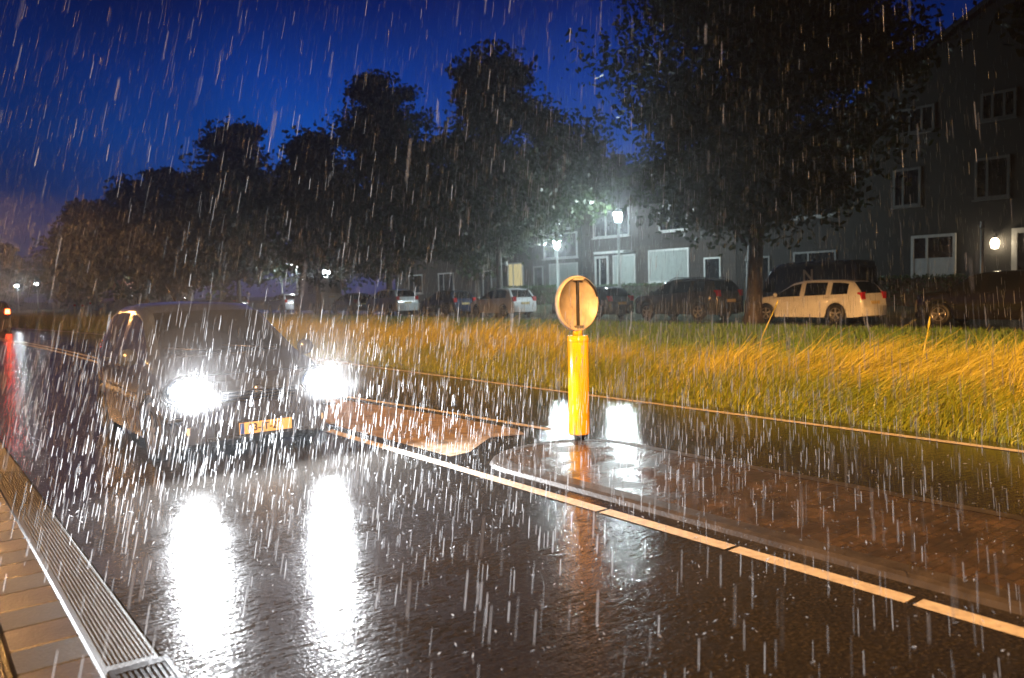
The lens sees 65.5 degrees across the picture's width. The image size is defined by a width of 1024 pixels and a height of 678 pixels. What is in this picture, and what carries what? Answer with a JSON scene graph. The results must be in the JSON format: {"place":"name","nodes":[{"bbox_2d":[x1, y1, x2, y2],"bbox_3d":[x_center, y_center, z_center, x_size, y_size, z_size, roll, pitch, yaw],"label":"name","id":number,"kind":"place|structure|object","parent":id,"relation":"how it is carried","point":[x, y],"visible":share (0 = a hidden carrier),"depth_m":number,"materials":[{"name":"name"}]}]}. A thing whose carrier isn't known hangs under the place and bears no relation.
{"place":"outdoors","nodes":[
{"label":"outdoors","id":0,"kind":"place"},
{"bbox_2d":[0,658,5,677],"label":"pavement","id":1,"kind":"structure","parent":0,"point":[2,673],"depth_m":3.24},
{"bbox_2d":[0,638,11,677],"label":"pavement base","id":2,"kind":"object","parent":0,"point":[6,668],"visible":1,"depth_m":3.41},
{"bbox_2d":[2,314,926,641],"bbox_3d":[-0.481,0.487,7.111,6.621,1.320,5.418,-4,4,-37],"label":"falling rain","id":3,"kind":"object","parent":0,"point":[468,428],"visible":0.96,"depth_m":5.67,"materials":[{"name":"white liquid"}]},
{"bbox_2d":[0,0,981,302],"label":"sky","id":4,"kind":"structure","parent":0,"point":[42,135],"materials":[{"name":"blue"}]},
{"bbox_2d":[9,1,1005,417],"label":"distant rain","id":5,"kind":"object","parent":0,"point":[387,209],"visible":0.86,"depth_m":18.13,"materials":[{"name":"clear liquid"}]},
{"bbox_2d":[0,0,1017,677],"bbox_3d":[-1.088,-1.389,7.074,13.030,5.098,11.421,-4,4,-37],"label":"falling rain","id":6,"kind":"object","parent":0,"point":[506,368],"visible":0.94,"depth_m":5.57,"materials":[{"name":"clear liquid"}]},
{"bbox_2d":[0,294,1021,656],"bbox_3d":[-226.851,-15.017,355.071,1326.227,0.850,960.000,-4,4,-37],"label":"ground","id":7,"kind":"structure","parent":0,"point":[262,304],"depth_m":30.85,"materials":[{"name":"soil"}]},
{"bbox_2d":[14,284,19,310],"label":"street lamp","id":8,"kind":"object","parent":7,"relation":"on","point":[18,297],"visible":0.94,"depth_m":127.97,"materials":[{"name":"grey metal"}]},
{"bbox_2d":[0,242,48,309],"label":"tree","id":9,"kind":"object","parent":7,"relation":"on","point":[8,287],"visible":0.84,"depth_m":143.14,"materials":[{"name":"green plant"}]},
{"bbox_2d":[0,492,101,677],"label":"kerb","id":10,"kind":"structure","parent":7,"relation":"on","point":[37,630],"depth_m":3.70,"materials":[{"name":"grey concrete"}]},
{"bbox_2d":[0,223,113,309],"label":"tree","id":11,"kind":"object","parent":7,"relation":"on","point":[44,270],"visible":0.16,"depth_m":123.46,"materials":[{"name":"green plant"}]},
{"bbox_2d":[73,303,75,317],"bbox_3d":[-29.196,-1.705,53.212,0.124,1.450,0.106,-4,4,-37],"label":"marker post","id":12,"kind":"object","parent":7,"relation":"on","point":[74,305],"visible":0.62,"depth_m":53.16,"materials":[{"name":"white paint"}]},
{"bbox_2d":[30,197,125,310],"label":"tree","id":13,"kind":"object","parent":7,"relation":"on","point":[73,273],"visible":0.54,"depth_m":106.65,"materials":[{"name":"green plant"}]},
{"bbox_2d":[0,442,158,677],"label":"gutter","id":14,"kind":"object","parent":7,"relation":"on","point":[6,465],"visible":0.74,"depth_m":4.39,"materials":[{"name":"metal"}]},
{"bbox_2d":[0,470,153,664],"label":"drain grating","id":15,"kind":"object","parent":14,"relation":"on","point":[91,599],"visible":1,"depth_m":4.57,"materials":[{"name":"metal"}]},
{"bbox_2d":[107,655,183,677],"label":"drain grate","id":16,"kind":"object","parent":14,"relation":"on","point":[163,666],"visible":1,"depth_m":3.40,"materials":[{"name":"metal"}]},
{"bbox_2d":[89,301,91,317],"bbox_3d":[-29.403,-1.895,55.571,0.124,1.550,0.106,-4,4,-37],"label":"marker post","id":17,"kind":"object","parent":7,"relation":"on","point":[90,309],"visible":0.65,"depth_m":55.52,"materials":[{"name":"white paint"}]},
{"bbox_2d":[69,173,175,303],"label":"tree","id":18,"kind":"object","parent":7,"relation":"on","point":[106,271],"visible":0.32,"depth_m":94.30,"materials":[{"name":"green plant"}]},
{"bbox_2d":[110,279,193,309],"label":"building","id":19,"kind":"structure","parent":7,"relation":"on","point":[118,305],"depth_m":104.90,"materials":[{"name":"brown"}]},
{"bbox_2d":[157,294,165,301],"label":"window","id":20,"kind":"structure","parent":19,"relation":"in","point":[160,299],"depth_m":103.53,"materials":[{"name":"grey glass"}]},
{"bbox_2d":[84,165,235,300],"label":"tree","id":21,"kind":"object","parent":7,"relation":"on","point":[158,264],"visible":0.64,"depth_m":81.15,"materials":[{"name":"green plant"}]},
{"bbox_2d":[169,233,273,300],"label":"tree","id":22,"kind":"object","parent":7,"relation":"on","point":[222,296],"visible":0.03,"depth_m":96.23,"materials":[{"name":"green plant"}]},
{"bbox_2d":[149,115,308,302],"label":"tree","id":23,"kind":"object","parent":7,"relation":"on","point":[228,141],"visible":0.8,"depth_m":69.58,"materials":[{"name":"green plant"}]},
{"bbox_2d":[224,186,368,293],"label":"tree","id":24,"kind":"object","parent":7,"relation":"on","point":[341,272],"visible":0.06,"depth_m":78.10,"materials":[{"name":"green plant"}]},
{"bbox_2d":[226,125,380,312],"bbox_3d":[-14.080,-8.824,59.086,12.097,13.994,10.932,-4,4,-37],"label":"tree","id":25,"kind":"object","parent":7,"relation":"on","point":[306,161],"visible":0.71,"depth_m":57.90,"materials":[{"name":"green plant"}]},
{"bbox_2d":[301,69,452,313],"bbox_3d":[-8.210,-9.668,52.644,11.661,16.184,12.772,-1,4,14],"label":"tree","id":26,"kind":"object","parent":7,"relation":"on","point":[367,232],"visible":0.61,"depth_m":51.13,"materials":[{"name":"green plant"}]},
{"bbox_2d":[391,237,475,301],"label":"row house","id":27,"kind":"structure","parent":7,"relation":"on","point":[448,280],"depth_m":69.20,"materials":[{"name":"brick"}]},
{"bbox_2d":[408,274,423,293],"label":"window","id":28,"kind":"structure","parent":27,"relation":"in","point":[416,286],"depth_m":71.54,"materials":[{"name":"white paint"}]},
{"bbox_2d":[438,272,453,290],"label":"window","id":29,"kind":"structure","parent":27,"relation":"in","point":[446,282],"depth_m":67.71,"materials":[{"name":"white paint"}]},
{"bbox_2d":[404,161,536,298],"bbox_3d":[-2.013,-7.241,51.757,8.904,10.948,8.178,-4,4,-37],"label":"tree","id":30,"kind":"object","parent":7,"relation":"on","point":[477,268],"visible":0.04,"depth_m":51.86,"materials":[{"name":"green plant"}]},
{"bbox_2d":[356,38,630,315],"bbox_3d":[-1.861,-8.376,41.812,13.785,14.616,14.340,-4,4,-37],"label":"tree","id":31,"kind":"object","parent":7,"relation":"on","point":[548,171],"visible":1,"depth_m":40.60,"materials":[{"name":"green plant"}]},
{"bbox_2d":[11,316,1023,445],"bbox_3d":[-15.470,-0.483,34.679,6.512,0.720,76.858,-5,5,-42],"label":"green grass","id":32,"kind":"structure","parent":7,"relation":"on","point":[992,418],"depth_m":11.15,"materials":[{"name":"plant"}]},
{"bbox_2d":[11,305,1023,434],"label":"tall grass","id":33,"kind":"structure","parent":7,"relation":"on","point":[1012,360],"depth_m":12.31,"materials":[{"name":"yellow plant"}]},
{"bbox_2d":[485,283,559,304],"bbox_3d":[1.490,-2.766,52.024,0.936,1.677,10.670,-4,4,-37],"label":"hedge","id":34,"kind":"object","parent":7,"relation":"on","point":[549,291],"visible":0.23,"depth_m":50.91,"materials":[{"name":"green plant"}]},
{"bbox_2d":[480,172,571,296],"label":"row house","id":35,"kind":"structure","parent":7,"relation":"on","point":[516,270],"depth_m":60.39,"materials":[{"name":"brick"}]},
{"bbox_2d":[482,270,491,295],"bbox_3d":[-1.939,-4.244,62.984,0.090,2.350,1.200,-4,4,-37],"label":"door","id":36,"kind":"structure","parent":35,"relation":"in","point":[487,284],"depth_m":63.01,"materials":[{"name":"white paint"}]},
{"bbox_2d":[507,262,523,287],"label":"window","id":37,"kind":"structure","parent":35,"relation":"in","point":[515,271],"depth_m":60.04,"materials":[{"name":"white paint"}]},
{"bbox_2d":[553,238,561,289],"bbox_3d":[2.700,-3.894,47.136,0.600,4.353,0.600,-4,4,-37],"label":"lantern post","id":38,"kind":"object","parent":7,"relation":"on","point":[557,268],"visible":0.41,"depth_m":47.08,"materials":[{"name":"grey metal"}]},
{"bbox_2d":[528,154,625,286],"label":"row house","id":39,"kind":"structure","parent":7,"relation":"on","point":[544,266],"depth_m":56.45,"materials":[{"name":"brick"}]},
{"bbox_2d":[533,266,543,286],"bbox_3d":[1.932,-4.079,57.953,0.090,2.450,1.100,-4,4,-37],"label":"door","id":40,"kind":"structure","parent":39,"relation":"in","point":[538,277],"depth_m":57.93,"materials":[{"name":"white paint"}]},
{"bbox_2d":[542,231,577,259],"bbox_3d":[3.329,-6.504,55.831,0.180,1.820,3.720,-4,4,-37],"label":"window","id":41,"kind":"structure","parent":39,"relation":"in","point":[572,251],"depth_m":55.59,"materials":[{"name":"white glass"}]},
{"bbox_2d":[549,215,570,230],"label":"window","id":42,"kind":"structure","parent":39,"relation":"in","point":[568,227],"depth_m":55.23,"materials":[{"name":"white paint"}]},
{"bbox_2d":[549,262,577,284],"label":"window","id":43,"kind":"structure","parent":39,"relation":"in","point":[570,269],"depth_m":55.81,"materials":[{"name":"white paint"}]},
{"bbox_2d":[567,123,634,173],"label":"tree","id":44,"kind":"object","parent":7,"relation":"on","point":[600,146],"visible":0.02,"depth_m":67.91,"materials":[{"name":"green plant"}]},
{"bbox_2d":[594,282,663,304],"bbox_3d":[7.603,-2.409,44.099,0.928,1.636,9.824,-4,4,-37],"label":"hedge","id":45,"kind":"object","parent":7,"relation":"on","point":[635,289],"visible":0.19,"depth_m":44.36,"materials":[{"name":"green plant"}]},
{"bbox_2d":[579,146,682,284],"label":"row house","id":46,"kind":"structure","parent":7,"relation":"on","point":[599,265],"depth_m":52.00,"materials":[{"name":"brick"}]},
{"bbox_2d":[594,256,608,284],"bbox_3d":[5.952,-4.057,52.714,0.090,2.850,1.300,-4,4,-37],"label":"door","id":47,"kind":"structure","parent":46,"relation":"in","point":[601,263],"depth_m":52.70,"materials":[{"name":"white paint"}]},
{"bbox_2d":[591,207,629,239],"bbox_3d":[6.377,-7.631,51.753,0.180,2.120,3.420,-4,4,-37],"label":"window","id":48,"kind":"structure","parent":46,"relation":"in","point":[605,225],"depth_m":51.79,"materials":[{"name":"white glass"}]},
{"bbox_2d":[612,254,635,283],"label":"window","id":49,"kind":"structure","parent":46,"relation":"in","point":[628,261],"depth_m":50.96,"materials":[{"name":"white paint"}]},
{"bbox_2d":[633,147,736,284],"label":"row house","id":50,"kind":"structure","parent":7,"relation":"on","point":[672,257],"depth_m":47.59,"materials":[{"name":"brick"}]},
{"bbox_2d":[648,247,689,283],"bbox_3d":[9.409,-4.399,48.101,0.180,2.070,3.320,-4,4,-37],"label":"window","id":51,"kind":"structure","parent":50,"relation":"in","point":[670,264],"depth_m":48.16,"materials":[{"name":"white paint"}]},
{"bbox_2d":[658,205,687,233],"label":"window","id":52,"kind":"structure","parent":50,"relation":"in","point":[663,229],"depth_m":47.82,"materials":[{"name":"white paint"}]},
{"bbox_2d":[704,257,720,276],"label":"window","id":53,"kind":"structure","parent":50,"relation":"in","point":[712,265],"depth_m":45.52,"materials":[{"name":"white paint"}]},
{"bbox_2d":[553,0,982,321],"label":"tree","id":54,"kind":"object","parent":7,"relation":"on","point":[751,37],"visible":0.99,"depth_m":26.93,"materials":[{"name":"green plant"}]},
{"bbox_2d":[759,300,777,345],"bbox_3d":[4.909,-0.155,15.349,0.032,1.224,0.493,-5,5,-44],"label":"grass stalk","id":55,"kind":"object","parent":7,"relation":"on","point":[768,321],"depth_m":15.30,"materials":[{"name":"yellow plant"}]},
{"bbox_2d":[736,124,847,299],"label":"row house","id":56,"kind":"structure","parent":7,"relation":"on","point":[833,247],"depth_m":40.93,"materials":[{"name":"grey brick"}]},
{"bbox_2d":[763,256,769,283],"bbox_3d":[13.429,-3.345,43.032,0.090,2.250,1.200,-4,4,-37],"label":"door","id":57,"kind":"structure","parent":56,"relation":"in","point":[766,259],"depth_m":42.73,"materials":[{"name":"grey paint"}]},
{"bbox_2d":[791,203,835,220],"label":"window","id":58,"kind":"structure","parent":56,"relation":"in","point":[818,215],"depth_m":40.13,"materials":[{"name":"grey glass"}]},
{"bbox_2d":[793,250,836,261],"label":"window","id":59,"kind":"structure","parent":56,"relation":"in","point":[827,254],"depth_m":40.40,"materials":[{"name":"white glass"}]},
{"bbox_2d":[878,272,970,306],"bbox_3d":[15.647,-1.861,32.995,0.915,1.711,6.887,-4,4,-37],"label":"hedge","id":60,"kind":"object","parent":7,"relation":"on","point":[914,287],"visible":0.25,"depth_m":31.99,"materials":[{"name":"green plant"}]},
{"bbox_2d":[840,0,1023,278],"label":"row house","id":61,"kind":"structure","parent":7,"relation":"on","point":[939,201],"depth_m":32.90,"materials":[{"name":"grey brick"}]},
{"bbox_2d":[890,166,922,209],"bbox_3d":[17.117,-6.538,34.560,0.180,1.720,1.320,-4,4,-37],"label":"window","id":62,"kind":"structure","parent":61,"relation":"in","point":[904,196],"depth_m":34.58,"materials":[{"name":"grey paint"}]},
{"bbox_2d":[896,103,934,137],"bbox_3d":[17.261,-9.345,34.110,0.180,1.170,1.720,-4,4,-37],"label":"window","id":63,"kind":"structure","parent":61,"relation":"in","point":[924,114],"depth_m":33.93,"materials":[{"name":"grey paint"}]},
{"bbox_2d":[911,233,955,277],"bbox_3d":[17.877,-3.481,33.855,0.180,1.910,1.970,-4,4,-37],"label":"window","id":64,"kind":"structure","parent":61,"relation":"in","point":[940,249],"depth_m":33.84,"materials":[{"name":"white paint"}]},
{"bbox_2d":[971,154,1011,201],"bbox_3d":[19.190,-6.423,31.868,0.180,1.720,1.420,-4,4,-37],"label":"window","id":65,"kind":"structure","parent":61,"relation":"in","point":[991,174],"depth_m":31.88,"materials":[{"name":"grey paint"}]},
{"bbox_2d":[978,87,1017,123],"bbox_3d":[19.243,-9.235,31.537,0.180,1.170,1.420,-4,4,-37],"label":"window","id":66,"kind":"structure","parent":61,"relation":"in","point":[991,110],"depth_m":31.54,"materials":[{"name":"grey paint"}]},
{"bbox_2d":[1011,228,1023,269],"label":"door","id":67,"kind":"structure","parent":61,"relation":"in","point":[1017,239],"depth_m":31.30,"materials":[{"name":"white paint"}]},
{"bbox_2d":[979,221,984,272],"bbox_3d":[16.932,-2.595,28.701,0.180,3.323,0.171,-4,4,-37],"label":"pole","id":68,"kind":"object","parent":7,"relation":"on","point":[982,226],"visible":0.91,"depth_m":28.62,"materials":[{"name":"grey metal"}]},
{"bbox_2d":[988,0,1023,66],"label":"tree","id":69,"kind":"object","parent":7,"relation":"on","point":[1017,6],"visible":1,"depth_m":22.41,"materials":[{"name":"green plant"}]},
{"bbox_2d":[0,328,1023,677],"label":"road","id":70,"kind":"structure","parent":0,"point":[580,592],"depth_m":4.94,"materials":[{"name":"black asphalt"}]},
{"bbox_2d":[0,300,11,330],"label":"distant car","id":71,"kind":"object","parent":70,"relation":"on","point":[5,316],"visible":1,"depth_m":43.95,"materials":[{"name":"grey paint"}]},
{"bbox_2d":[98,285,336,461],"bbox_3d":[-3.536,0.238,9.109,2.050,1.777,3.578,-4,4,-37],"label":"oncoming car","id":72,"kind":"object","parent":70,"relation":"on","point":[196,341],"visible":0.99,"depth_m":8.09,"materials":[{"name":"black paint"}]},
{"bbox_2d":[325,397,523,455],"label":"traffic island","id":73,"kind":"structure","parent":70,"relation":"on","point":[449,436],"depth_m":9.45,"materials":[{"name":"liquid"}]},
{"bbox_2d":[11,375,1006,673],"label":"rain splashes","id":74,"kind":"object","parent":70,"relation":"on","point":[453,547],"visible":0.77,"depth_m":5.65,"materials":[{"name":"white liquid"}]},
{"bbox_2d":[0,338,1023,637],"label":"line","id":75,"kind":"object","parent":70,"relation":"on","point":[940,608],"visible":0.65,"depth_m":5.01,"materials":[{"name":"paint"}]},
{"bbox_2d":[18,328,1023,452],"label":"edge line","id":76,"kind":"object","parent":70,"relation":"on","point":[969,444],"visible":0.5,"depth_m":9.71,"materials":[{"name":"paint"}]},
{"bbox_2d":[489,439,1023,615],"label":"island kerb","id":77,"kind":"structure","parent":70,"relation":"on","point":[980,593],"depth_m":5.10,"materials":[{"name":"concrete"}]},
{"bbox_2d":[507,441,1023,593],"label":"traffic island","id":78,"kind":"structure","parent":70,"relation":"on","point":[921,534],"depth_m":5.50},
{"bbox_2d":[555,276,598,440],"bbox_3d":[0.677,0.196,8.170,0.564,1.687,0.224,-4,4,-37],"label":"traffic bollard","id":79,"kind":"object","parent":78,"relation":"on","point":[576,314],"visible":1,"depth_m":8.10,"materials":[{"name":"yellow plastic"}]},
{"bbox_2d":[255,309,1023,331],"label":"parking strip","id":80,"kind":"object","parent":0,"point":[897,322],"visible":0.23,"depth_m":30.57,"materials":[{"name":"concrete"}]},
{"bbox_2d":[167,297,187,301],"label":"parked car","id":81,"kind":"object","parent":80,"relation":"on","point":[179,299],"visible":0.06,"depth_m":86.43,"materials":[{"name":"black paint"}]},
{"bbox_2d":[223,296,249,305],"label":"parked car","id":82,"kind":"object","parent":80,"relation":"on","point":[245,300],"visible":0.12,"depth_m":77.14,"materials":[{"name":"grey paint"}]},
{"bbox_2d":[268,294,300,311],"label":"parked car","id":83,"kind":"object","parent":80,"relation":"on","point":[277,302],"visible":0.76,"depth_m":67.32,"materials":[{"name":"white paint"}]},
{"bbox_2d":[294,277,341,312],"bbox_3d":[-15.546,-3.502,63.390,2.350,2.748,5.612,-4,4,-37],"label":"camper van","id":84,"kind":"object","parent":80,"relation":"on","point":[308,295],"visible":0.52,"depth_m":62.26,"materials":[{"name":"beige paint"}]},
{"bbox_2d":[331,293,370,312],"bbox_3d":[-11.707,-2.636,58.301,2.090,1.456,4.112,-4,4,-37],"label":"parked car","id":85,"kind":"object","parent":80,"relation":"on","point":[346,302],"visible":0.82,"depth_m":56.98,"materials":[{"name":"black paint"}]},
{"bbox_2d":[366,289,418,313],"bbox_3d":[-8.087,-2.516,53.264,2.170,1.657,4.512,-4,4,-37],"label":"parked people carrier","id":86,"kind":"object","parent":80,"relation":"on","point":[398,300],"visible":1,"depth_m":51.83,"materials":[{"name":"silver metal"}]},
{"bbox_2d":[372,292,379,298],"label":"side window","id":87,"kind":"structure","parent":86,"relation":"in","point":[374,297],"depth_m":53.20,"materials":[{"name":"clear glass"}]},
{"bbox_2d":[380,291,386,297],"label":"side window","id":88,"kind":"structure","parent":86,"relation":"in","point":[383,293],"depth_m":52.41,"materials":[{"name":"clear glass"}]},
{"bbox_2d":[396,290,414,296],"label":"rear window","id":89,"kind":"structure","parent":86,"relation":"in","point":[402,293],"depth_m":51.68,"materials":[{"name":"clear glass"}]},
{"bbox_2d":[419,290,475,314],"bbox_3d":[-3.939,-2.197,47.885,2.090,1.475,4.112,-4,4,-37],"label":"parked car","id":90,"kind":"object","parent":80,"relation":"on","point":[457,300],"visible":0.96,"depth_m":46.60,"materials":[{"name":"blue paint"}]},
{"bbox_2d":[471,288,535,316],"bbox_3d":[-0.543,-2.019,43.309,2.090,1.515,4.112,-4,4,-37],"label":"parked car","id":91,"kind":"object","parent":80,"relation":"on","point":[518,300],"visible":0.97,"depth_m":42.06,"materials":[{"name":"silver metal"}]},
{"bbox_2d":[551,286,633,317],"bbox_3d":[3.726,-1.763,37.767,2.110,1.475,4.212,-4,4,-37],"label":"parked car","id":92,"kind":"object","parent":80,"relation":"on","point":[614,300],"visible":0.36,"depth_m":36.16,"materials":[{"name":"grey paint"}]},
{"bbox_2d":[612,207,620,286],"bbox_3d":[5.375,-3.905,40.027,0.600,5.430,0.600,-4,4,-37],"label":"lantern post","id":93,"kind":"object","parent":80,"relation":"on","point":[617,210],"visible":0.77,"depth_m":39.94,"materials":[{"name":"grey metal"}]},
{"bbox_2d":[635,277,743,319],"bbox_3d":[7.260,-1.698,33.167,2.190,1.735,4.562,-4,4,-37],"label":"parked suv","id":94,"kind":"object","parent":80,"relation":"on","point":[670,299],"visible":0.98,"depth_m":31.90,"materials":[{"name":"grey paint"}]},
{"bbox_2d":[763,259,877,296],"bbox_3d":[12.063,-2.019,32.305,2.300,2.248,5.012,-4,4,-37],"label":"parked van","id":95,"kind":"object","parent":80,"relation":"on","point":[789,274],"visible":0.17,"depth_m":31.26,"materials":[{"name":"black paint"}]},
{"bbox_2d":[762,279,886,322],"bbox_3d":[10.830,-1.381,28.542,2.130,1.497,4.562,-4,4,-37],"label":"parked estate car","id":96,"kind":"object","parent":80,"relation":"on","point":[852,298],"visible":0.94,"depth_m":27.27,"materials":[{"name":"white paint"}]},
{"bbox_2d":[915,270,1023,324],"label":"parked car","id":97,"kind":"object","parent":80,"relation":"on","point":[986,295],"visible":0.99,"depth_m":23.40,"materials":[{"name":"black paint"}]},
{"bbox_2d":[262,312,1023,360],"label":"mown grass","id":98,"kind":"structure","parent":0,"point":[777,330],"depth_m":21.48,"materials":[{"name":"green plant"}]},
{"bbox_2d":[921,317,929,365],"bbox_3d":[5.916,0.189,11.435,0.150,1.022,0.033,1,4,32],"label":"grass stalk","id":99,"kind":"object","parent":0,"point":[928,325],"depth_m":11.40,"materials":[{"name":"yellow plant"}]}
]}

